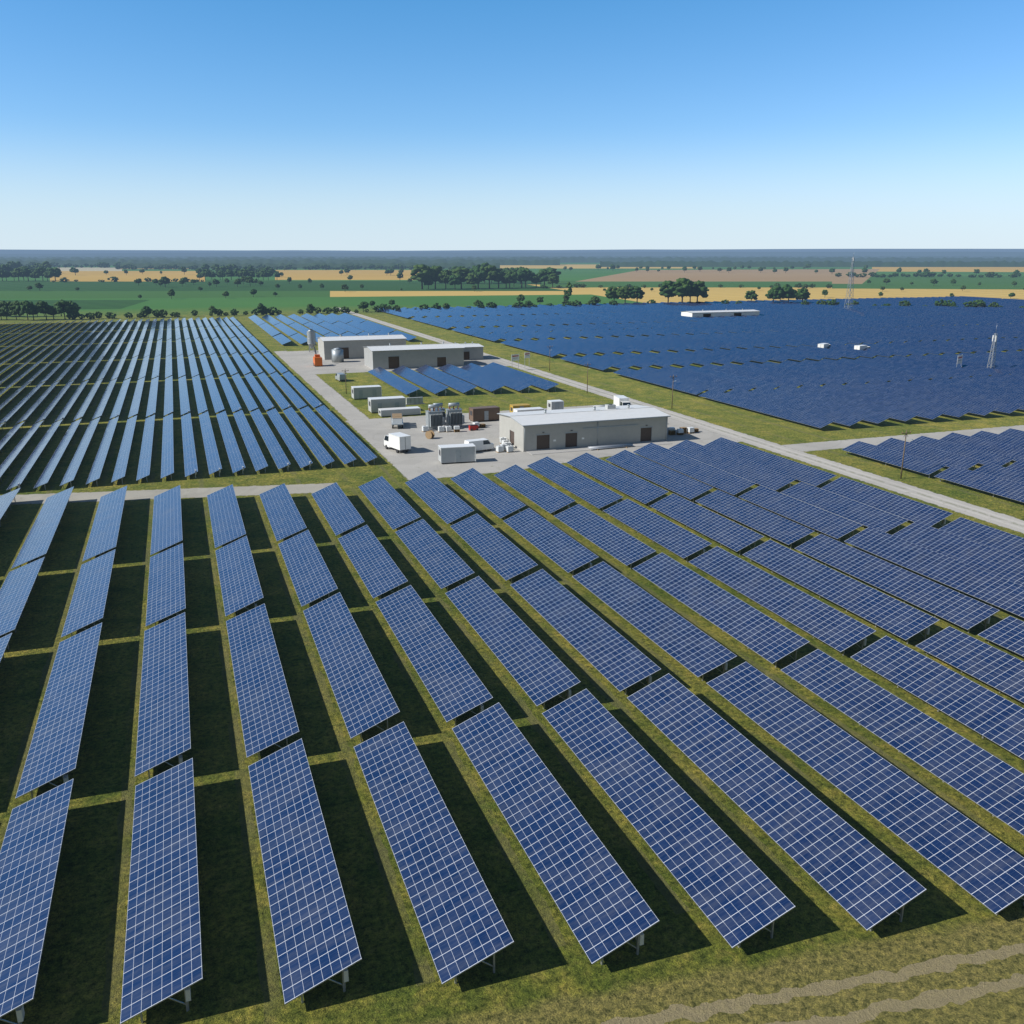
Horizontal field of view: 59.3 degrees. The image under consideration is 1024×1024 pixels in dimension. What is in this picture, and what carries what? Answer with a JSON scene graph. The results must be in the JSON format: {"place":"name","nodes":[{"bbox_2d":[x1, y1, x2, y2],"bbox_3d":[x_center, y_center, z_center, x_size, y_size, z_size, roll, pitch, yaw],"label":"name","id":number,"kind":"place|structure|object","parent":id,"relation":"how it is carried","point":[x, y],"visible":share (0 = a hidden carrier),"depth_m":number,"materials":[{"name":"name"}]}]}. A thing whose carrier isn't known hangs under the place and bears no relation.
{"place":"outdoors","nodes":[
{"label":"outdoors","id":0,"kind":"place"},
{"bbox_2d":[0,291,329,298],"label":"field","id":1,"kind":"structure","parent":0,"point":[95,294],"depth_m":829.21,"materials":[{"name":"green plant"}]},
{"bbox_2d":[0,483,337,504],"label":"path","id":2,"kind":"structure","parent":0,"point":[150,494],"depth_m":137.32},
{"bbox_2d":[273,351,368,419],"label":"road","id":3,"kind":"structure","parent":0,"point":[345,408],"depth_m":236.49,"materials":[{"name":"grey concrete"}]},
{"bbox_2d":[364,341,464,369],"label":"building","id":4,"kind":"structure","parent":0,"point":[390,356],"depth_m":289.47,"materials":[{"name":"concrete"}]},
{"bbox_2d":[0,263,1023,1023],"bbox_3d":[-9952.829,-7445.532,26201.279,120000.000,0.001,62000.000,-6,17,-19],"label":"ground","id":5,"kind":"structure","parent":0,"point":[946,951],"depth_m":66.11,"materials":[{"name":"green plant"}]},
{"bbox_2d":[0,301,10,309],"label":"tree","id":6,"kind":"object","parent":5,"relation":"on","point":[4,304],"visible":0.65,"depth_m":524.45,"materials":[{"name":"green plant"}]},
{"bbox_2d":[0,308,10,319],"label":"tree","id":7,"kind":"object","parent":5,"relation":"on","point":[4,311],"visible":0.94,"depth_m":500.23,"materials":[{"name":"green plant"}]},
{"bbox_2d":[8,304,21,319],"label":"tree","id":8,"kind":"object","parent":5,"relation":"on","point":[13,310],"visible":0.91,"depth_m":498.35,"materials":[{"name":"green plant"}]},
{"bbox_2d":[16,300,35,319],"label":"tree","id":9,"kind":"object","parent":5,"relation":"on","point":[26,307],"visible":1,"depth_m":496.63,"materials":[{"name":"green plant"}]},
{"bbox_2d":[34,267,45,279],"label":"tree","id":10,"kind":"object","parent":5,"relation":"on","point":[41,270],"visible":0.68,"depth_m":1269.42,"materials":[{"name":"green plant"}]},
{"bbox_2d":[34,300,50,319],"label":"tree","id":11,"kind":"object","parent":5,"relation":"on","point":[41,306],"visible":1,"depth_m":500.17,"materials":[{"name":"green plant"}]},
{"bbox_2d":[47,305,59,319],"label":"tree","id":12,"kind":"object","parent":5,"relation":"on","point":[52,311],"visible":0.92,"depth_m":503.75,"materials":[{"name":"green plant"}]},
{"bbox_2d":[54,299,74,319],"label":"tree","id":13,"kind":"object","parent":5,"relation":"on","point":[62,306],"visible":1,"depth_m":501.73,"materials":[{"name":"green plant"}]},
{"bbox_2d":[0,300,147,308],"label":"patch","id":14,"kind":"object","parent":5,"relation":"on","point":[101,304],"visible":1,"depth_m":675.26,"materials":[{"name":"green plant"}]},
{"bbox_2d":[57,267,121,270],"bbox_3d":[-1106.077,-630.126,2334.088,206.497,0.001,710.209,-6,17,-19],"label":"field","id":15,"kind":"structure","parent":5,"relation":"on","point":[90,269],"depth_m":2258.55,"materials":[{"name":"beige plant"}]},
{"bbox_2d":[50,271,204,280],"bbox_3d":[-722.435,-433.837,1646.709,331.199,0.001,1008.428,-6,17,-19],"label":"wheat","id":16,"kind":"object","parent":5,"relation":"on","point":[101,275],"visible":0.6,"depth_m":1597.68,"materials":[{"name":"beige plant"}]},
{"bbox_2d":[47,267,61,280],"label":"tree","id":17,"kind":"object","parent":16,"relation":"on","point":[55,272],"visible":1,"depth_m":1235.43,"materials":[{"name":"green plant"}]},
{"bbox_2d":[141,306,152,317],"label":"tree","id":18,"kind":"object","parent":5,"relation":"on","point":[146,309],"visible":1,"depth_m":519.81,"materials":[{"name":"green plant"}]},
{"bbox_2d":[0,317,376,491],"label":"solar panels","id":19,"kind":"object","parent":5,"relation":"on","point":[336,445],"depth_m":206.00,"materials":[{"name":"blue"}]},
{"bbox_2d":[200,269,210,279],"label":"tree","id":20,"kind":"object","parent":5,"relation":"on","point":[205,273],"visible":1,"depth_m":1287.31,"materials":[{"name":"green plant"}]},
{"bbox_2d":[237,269,248,276],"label":"tree","id":21,"kind":"object","parent":5,"relation":"on","point":[242,272],"visible":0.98,"depth_m":1300.56,"materials":[{"name":"green plant"}]},
{"bbox_2d":[0,259,559,264],"bbox_3d":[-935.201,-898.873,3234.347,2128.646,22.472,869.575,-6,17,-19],"label":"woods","id":22,"kind":"object","parent":5,"relation":"on","point":[384,261],"visible":0.73,"depth_m":3190.23,"materials":[{"name":"green plant"}]},
{"bbox_2d":[0,281,563,290],"bbox_3d":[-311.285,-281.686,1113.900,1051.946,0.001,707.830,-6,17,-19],"label":"green band","id":23,"kind":"object","parent":5,"relation":"on","point":[204,285],"visible":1,"depth_m":1039.87,"materials":[{"name":"green plant"}]},
{"bbox_2d":[11,268,25,280],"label":"tree","id":24,"kind":"object","parent":23,"relation":"on","point":[18,272],"visible":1,"depth_m":1235.73,"materials":[{"name":"green plant"}]},
{"bbox_2d":[21,267,32,280],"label":"tree","id":25,"kind":"object","parent":23,"relation":"on","point":[27,272],"visible":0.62,"depth_m":1249.14,"materials":[{"name":"green plant"}]},
{"bbox_2d":[29,271,40,280],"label":"tree","id":26,"kind":"object","parent":23,"relation":"on","point":[35,274],"visible":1,"depth_m":1241.64,"materials":[{"name":"green plant"}]},
{"bbox_2d":[158,276,169,286],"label":"tree","id":27,"kind":"object","parent":23,"relation":"on","point":[164,280],"visible":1,"depth_m":1010.84,"materials":[{"name":"green plant"}]},
{"bbox_2d":[410,264,431,288],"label":"tree","id":28,"kind":"object","parent":23,"relation":"on","point":[424,271],"visible":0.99,"depth_m":943.78,"materials":[{"name":"green plant"}]},
{"bbox_2d":[430,265,442,288],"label":"tree","id":29,"kind":"object","parent":23,"relation":"on","point":[435,270],"visible":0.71,"depth_m":950.57,"materials":[{"name":"green plant"}]},
{"bbox_2d":[437,270,451,288],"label":"tree","id":30,"kind":"object","parent":23,"relation":"on","point":[444,276],"visible":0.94,"depth_m":948.28,"materials":[{"name":"green plant"}]},
{"bbox_2d":[448,275,460,284],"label":"tree","id":31,"kind":"object","parent":23,"relation":"on","point":[453,280],"visible":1,"depth_m":941.14,"materials":[{"name":"green plant"}]},
{"bbox_2d":[451,267,471,288],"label":"tree","id":32,"kind":"object","parent":23,"relation":"on","point":[457,271],"visible":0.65,"depth_m":957.60,"materials":[{"name":"green plant"}]},
{"bbox_2d":[464,272,480,284],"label":"tree","id":33,"kind":"object","parent":23,"relation":"on","point":[472,278],"visible":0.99,"depth_m":951.17,"materials":[{"name":"green plant"}]},
{"bbox_2d":[473,267,487,288],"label":"tree","id":34,"kind":"object","parent":23,"relation":"on","point":[479,272],"visible":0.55,"depth_m":963.40,"materials":[{"name":"green plant"}]},
{"bbox_2d":[478,264,499,288],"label":"tree","id":35,"kind":"object","parent":23,"relation":"on","point":[492,273],"visible":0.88,"depth_m":963.14,"materials":[{"name":"green plant"}]},
{"bbox_2d":[491,268,506,287],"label":"tree","id":36,"kind":"object","parent":23,"relation":"on","point":[502,273],"visible":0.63,"depth_m":974.74,"materials":[{"name":"green plant"}]},
{"bbox_2d":[502,270,517,287],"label":"tree","id":37,"kind":"object","parent":23,"relation":"on","point":[512,278],"visible":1,"depth_m":971.67,"materials":[{"name":"green plant"}]},
{"bbox_2d":[517,268,534,287],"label":"tree","id":38,"kind":"object","parent":23,"relation":"on","point":[522,276],"visible":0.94,"depth_m":987.72,"materials":[{"name":"green plant"}]},
{"bbox_2d":[531,274,543,287],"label":"tree","id":39,"kind":"object","parent":23,"relation":"on","point":[535,279],"visible":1,"depth_m":991.55,"materials":[{"name":"green plant"}]},
{"bbox_2d":[537,268,552,285],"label":"tree","id":40,"kind":"object","parent":23,"relation":"on","point":[544,273],"visible":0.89,"depth_m":989.92,"materials":[{"name":"green plant"}]},
{"bbox_2d":[119,262,499,268],"bbox_3d":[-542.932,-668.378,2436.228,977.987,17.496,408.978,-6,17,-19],"label":"woods","id":41,"kind":"object","parent":5,"relation":"on","point":[335,265],"visible":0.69,"depth_m":2412.89,"materials":[{"name":"green plant"}]},
{"bbox_2d":[248,313,415,344],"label":"solar panel array","id":42,"kind":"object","parent":5,"relation":"on","point":[367,326],"depth_m":437.04,"materials":[{"name":"blue"}]},
{"bbox_2d":[335,373,344,381],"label":"utility box","id":43,"kind":"object","parent":5,"relation":"on","point":[340,376],"visible":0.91,"depth_m":257.99,"materials":[{"name":"white metal"}]},
{"bbox_2d":[275,270,418,279],"bbox_3d":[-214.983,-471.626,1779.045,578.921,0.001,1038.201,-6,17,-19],"label":"wheat","id":44,"kind":"object","parent":5,"relation":"on","point":[336,275],"visible":0.6,"depth_m":1597.68,"materials":[{"name":"beige plant"}]},
{"bbox_2d":[357,301,368,311],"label":"tree","id":45,"kind":"object","parent":5,"relation":"on","point":[363,305],"visible":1,"depth_m":570.62,"materials":[{"name":"green plant"}]},
{"bbox_2d":[351,385,381,399],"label":"shipping container","id":46,"kind":"object","parent":5,"relation":"on","point":[362,392],"visible":0.88,"depth_m":226.81,"materials":[{"name":"white metal"}]},
{"bbox_2d":[368,396,405,412],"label":"shipping container","id":47,"kind":"object","parent":5,"relation":"on","point":[375,404],"visible":0.72,"depth_m":207.30,"materials":[{"name":"white metal"}]},
{"bbox_2d":[284,350,507,374],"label":"yard","id":48,"kind":"structure","parent":5,"relation":"on","point":[303,360],"depth_m":299.09,"materials":[{"name":"grey concrete"}]},
{"bbox_2d":[307,326,316,351],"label":"silo","id":49,"kind":"object","parent":48,"relation":"on","point":[311,337],"visible":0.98,"depth_m":335.31,"materials":[{"name":"silver metal"}]},
{"bbox_2d":[313,347,322,366],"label":"orange machine","id":50,"kind":"object","parent":48,"relation":"on","point":[317,359],"visible":1,"depth_m":293.16,"materials":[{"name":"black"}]},
{"bbox_2d":[331,348,343,362],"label":"tank","id":51,"kind":"object","parent":48,"relation":"on","point":[337,355],"visible":1,"depth_m":304.10,"materials":[{"name":"silver metal"}]},
{"bbox_2d":[317,333,406,359],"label":"building","id":52,"kind":"structure","parent":48,"relation":"on","point":[352,347],"depth_m":315.60,"materials":[{"name":"metal"}]},
{"bbox_2d":[455,342,483,359],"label":"annex","id":53,"kind":"object","parent":48,"relation":"on","point":[473,351],"visible":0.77,"depth_m":311.66,"materials":[{"name":"concrete"}]},
{"bbox_2d":[378,406,420,416],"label":"shipping container","id":54,"kind":"object","parent":5,"relation":"on","point":[413,410],"visible":1,"depth_m":203.19,"materials":[{"name":"white metal"}]},
{"bbox_2d":[368,362,558,395],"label":"solar panels","id":55,"kind":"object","parent":5,"relation":"on","point":[492,376],"depth_m":254.05,"materials":[{"name":"blue"}]},
{"bbox_2d":[330,291,605,296],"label":"patch","id":56,"kind":"object","parent":5,"relation":"on","point":[395,293],"visible":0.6,"depth_m":850.65,"materials":[{"name":"beige plant"}]},
{"bbox_2d":[0,437,1023,1023],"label":"solar panel array","id":57,"kind":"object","parent":5,"relation":"on","point":[732,889],"depth_m":69.74,"materials":[{"name":"blue"}]},
{"bbox_2d":[0,255,1023,261],"bbox_3d":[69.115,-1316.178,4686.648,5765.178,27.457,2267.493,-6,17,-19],"label":"woods","id":58,"kind":"object","parent":5,"relation":"on","point":[743,259],"visible":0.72,"depth_m":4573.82,"materials":[{"name":"green plant"}]},
{"bbox_2d":[346,405,741,479],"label":"yard","id":59,"kind":"structure","parent":5,"relation":"on","point":[420,457],"depth_m":170.14,"materials":[{"name":"grey concrete"}]},
{"bbox_2d":[391,413,402,427],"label":"truck","id":60,"kind":"object","parent":59,"relation":"on","point":[396,418],"visible":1,"depth_m":188.36,"materials":[{"name":"black"}]},
{"bbox_2d":[384,432,410,452],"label":"box truck","id":61,"kind":"object","parent":59,"relation":"on","point":[397,441],"visible":1,"depth_m":164.96,"materials":[{"name":"white paint"}]},
{"bbox_2d":[425,404,444,430],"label":"transformer","id":62,"kind":"object","parent":59,"relation":"on","point":[435,419],"visible":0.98,"depth_m":186.58,"materials":[{"name":"grey metal"}]},
{"bbox_2d":[431,403,445,424],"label":"transformer","id":63,"kind":"object","parent":59,"relation":"on","point":[442,409],"visible":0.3,"depth_m":192.45,"materials":[{"name":"grey metal"}]},
{"bbox_2d":[444,402,464,427],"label":"transformer","id":64,"kind":"object","parent":59,"relation":"on","point":[454,416],"visible":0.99,"depth_m":188.62,"materials":[{"name":"grey metal"}]},
{"bbox_2d":[438,443,475,463],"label":"grey container","id":65,"kind":"object","parent":59,"relation":"on","point":[450,453],"visible":1,"depth_m":156.71,"materials":[{"name":"grey metal"}]},
{"bbox_2d":[464,438,493,450],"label":"van","id":66,"kind":"object","parent":59,"relation":"on","point":[483,444],"visible":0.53,"depth_m":166.20,"materials":[{"name":"white paint"}]},
{"bbox_2d":[469,406,499,421],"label":"shipping container","id":67,"kind":"object","parent":59,"relation":"on","point":[482,413],"visible":0.92,"depth_m":196.44,"materials":[{"name":"brown metal"}]},
{"bbox_2d":[406,397,632,449],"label":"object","id":68,"kind":"object","parent":59,"relation":"on","point":[417,401],"visible":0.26,"depth_m":178.06,"materials":[{"name":"concrete"}]},
{"bbox_2d":[510,403,530,411],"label":"yellow container","id":69,"kind":"object","parent":59,"relation":"on","point":[524,405],"visible":0.32,"depth_m":202.33,"materials":[{"name":"yellow metal"}]},
{"bbox_2d":[513,407,543,411],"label":"white container","id":70,"kind":"object","parent":59,"relation":"on","point":[527,409],"visible":0.2,"depth_m":194.85,"materials":[{"name":"paint"}]},
{"bbox_2d":[547,400,563,409],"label":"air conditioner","id":71,"kind":"object","parent":59,"relation":"on","point":[555,404],"visible":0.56,"depth_m":207.25,"materials":[{"name":"white paint"}]},
{"bbox_2d":[422,422,698,452],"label":"yard clutter","id":72,"kind":"object","parent":59,"relation":"on","point":[505,445],"visible":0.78,"depth_m":183.11,"materials":[{"name":"white plastic"}]},
{"bbox_2d":[497,404,671,454],"bbox_3d":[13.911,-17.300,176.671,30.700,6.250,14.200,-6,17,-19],"label":"building","id":73,"kind":"structure","parent":59,"relation":"on","point":[515,432],"depth_m":171.64,"materials":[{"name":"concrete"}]},
{"bbox_2d":[614,395,631,405],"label":"box truck","id":74,"kind":"object","parent":59,"relation":"on","point":[620,400],"visible":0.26,"depth_m":207.89,"materials":[{"name":"white paint"}]},
{"bbox_2d":[563,282,572,303],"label":"tree","id":75,"kind":"object","parent":5,"relation":"on","point":[569,291],"visible":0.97,"depth_m":639.40,"materials":[{"name":"green plant"}]},
{"bbox_2d":[500,264,696,267],"bbox_3d":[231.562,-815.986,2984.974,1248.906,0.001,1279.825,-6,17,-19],"label":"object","id":76,"kind":"object","parent":5,"relation":"on","point":[557,266],"depth_m":2848.09,"materials":[{"name":"plant"}]},
{"bbox_2d":[605,286,619,302],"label":"tree","id":77,"kind":"object","parent":5,"relation":"on","point":[610,293],"visible":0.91,"depth_m":655.10,"materials":[{"name":"green plant"}]},
{"bbox_2d":[616,286,630,302],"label":"tree","id":78,"kind":"object","parent":5,"relation":"on","point":[622,292],"visible":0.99,"depth_m":649.28,"materials":[{"name":"green plant"}]},
{"bbox_2d":[627,286,644,302],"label":"tree","id":79,"kind":"object","parent":5,"relation":"on","point":[637,292],"visible":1,"depth_m":648.77,"materials":[{"name":"green plant"}]},
{"bbox_2d":[540,281,831,286],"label":"green strip","id":80,"kind":"object","parent":5,"relation":"on","point":[707,283],"visible":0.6,"depth_m":1148.81,"materials":[{"name":"green plant"}]},
{"bbox_2d":[381,296,1023,427],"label":"solar panels","id":81,"kind":"structure","parent":5,"relation":"on","point":[811,401],"depth_m":335.43,"materials":[{"name":"blue"}]},
{"bbox_2d":[680,308,759,316],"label":"shed","id":82,"kind":"structure","parent":5,"relation":"on","point":[726,312],"depth_m":507.29,"materials":[{"name":"white paint"}]},
{"bbox_2d":[581,269,878,283],"bbox_3d":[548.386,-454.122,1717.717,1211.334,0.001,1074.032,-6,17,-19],"label":"field","id":83,"kind":"structure","parent":5,"relation":"on","point":[750,275],"depth_m":1597.32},
{"bbox_2d":[527,284,1023,302],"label":"wheat","id":84,"kind":"object","parent":5,"relation":"on","point":[720,294],"visible":0.5,"depth_m":850.70,"materials":[{"name":"beige plant"}]},
{"bbox_2d":[546,273,558,287],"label":"tree","id":85,"kind":"object","parent":84,"relation":"on","point":[552,277],"visible":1,"depth_m":985.59,"materials":[{"name":"green plant"}]},
{"bbox_2d":[659,280,675,302],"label":"tree","id":86,"kind":"object","parent":84,"relation":"on","point":[666,289],"visible":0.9,"depth_m":648.95,"materials":[{"name":"green plant"}]},
{"bbox_2d":[672,278,695,302],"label":"tree","id":87,"kind":"object","parent":84,"relation":"on","point":[688,288],"visible":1,"depth_m":641.93,"materials":[{"name":"green plant"}]},
{"bbox_2d":[689,280,708,301],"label":"tree","id":88,"kind":"object","parent":84,"relation":"on","point":[701,289],"visible":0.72,"depth_m":648.08,"materials":[{"name":"green plant"}]},
{"bbox_2d":[745,290,757,300],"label":"tree","id":89,"kind":"object","parent":84,"relation":"on","point":[751,294],"visible":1,"depth_m":664.89,"materials":[{"name":"green plant"}]},
{"bbox_2d":[765,285,782,301],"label":"tree","id":90,"kind":"object","parent":84,"relation":"on","point":[776,292],"visible":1,"depth_m":649.25,"materials":[{"name":"green plant"}]},
{"bbox_2d":[781,284,797,301],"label":"tree","id":91,"kind":"object","parent":84,"relation":"on","point":[789,291],"visible":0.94,"depth_m":650.39,"materials":[{"name":"green plant"}]},
{"bbox_2d":[795,288,810,301],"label":"tree","id":92,"kind":"object","parent":84,"relation":"on","point":[802,293],"visible":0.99,"depth_m":648.95,"materials":[{"name":"green plant"}]},
{"bbox_2d":[600,260,1023,266],"bbox_3d":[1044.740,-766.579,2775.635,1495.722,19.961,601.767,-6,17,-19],"label":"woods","id":93,"kind":"object","parent":5,"relation":"on","point":[787,263],"visible":0.97,"depth_m":2735.03,"materials":[{"name":"green plant"}]},
{"bbox_2d":[844,256,854,308],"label":"mast","id":94,"kind":"object","parent":5,"relation":"on","point":[851,275],"visible":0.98,"depth_m":570.28,"materials":[{"name":"grey metal"}]},
{"bbox_2d":[854,345,869,349],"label":"cabin","id":95,"kind":"object","parent":5,"relation":"on","point":[859,347],"visible":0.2,"depth_m":328.77,"materials":[{"name":"white metal"}]},
{"bbox_2d":[900,430,912,478],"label":"pole","id":96,"kind":"object","parent":5,"relation":"on","point":[904,452],"visible":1,"depth_m":145.23,"materials":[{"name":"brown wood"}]},
{"bbox_2d":[842,428,1023,502],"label":"solar panel array","id":97,"kind":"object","parent":5,"relation":"on","point":[959,455],"depth_m":155.28,"materials":[{"name":"blue"}]},
{"bbox_2d":[872,267,1023,271],"bbox_3d":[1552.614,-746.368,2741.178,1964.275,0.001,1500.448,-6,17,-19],"label":"wheat","id":98,"kind":"object","parent":5,"relation":"on","point":[954,269],"visible":0.67,"depth_m":2258.81,"materials":[{"name":"beige plant"}]},
{"bbox_2d":[987,327,997,368],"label":"mast","id":99,"kind":"object","parent":5,"relation":"on","point":[994,337],"visible":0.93,"depth_m":275.50,"materials":[{"name":"silver metal"}]},
{"bbox_2d":[0,249,1023,256],"bbox_3d":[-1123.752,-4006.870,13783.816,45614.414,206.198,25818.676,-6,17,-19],"label":"hills","id":100,"kind":"structure","parent":0,"point":[728,252],"depth_m":10762.14,"materials":[{"name":"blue plant"}]},
{"bbox_2d":[0,0,1023,250],"label":"sky","id":101,"kind":"structure","parent":0,"point":[348,125],"materials":[{"name":"blue"}]},
{"bbox_2d":[339,308,1023,533],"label":"road","id":102,"kind":"structure","parent":0,"point":[990,516],"depth_m":160.92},
{"bbox_2d":[782,425,1023,451],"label":"cross road","id":103,"kind":"structure","parent":0,"point":[812,446],"depth_m":177.52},
{"bbox_2d":[832,276,1023,288],"bbox_3d":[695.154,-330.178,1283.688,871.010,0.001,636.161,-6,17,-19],"label":"field","id":104,"kind":"structure","parent":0,"point":[994,282],"depth_m":1149.07,"materials":[{"name":"green plant"}]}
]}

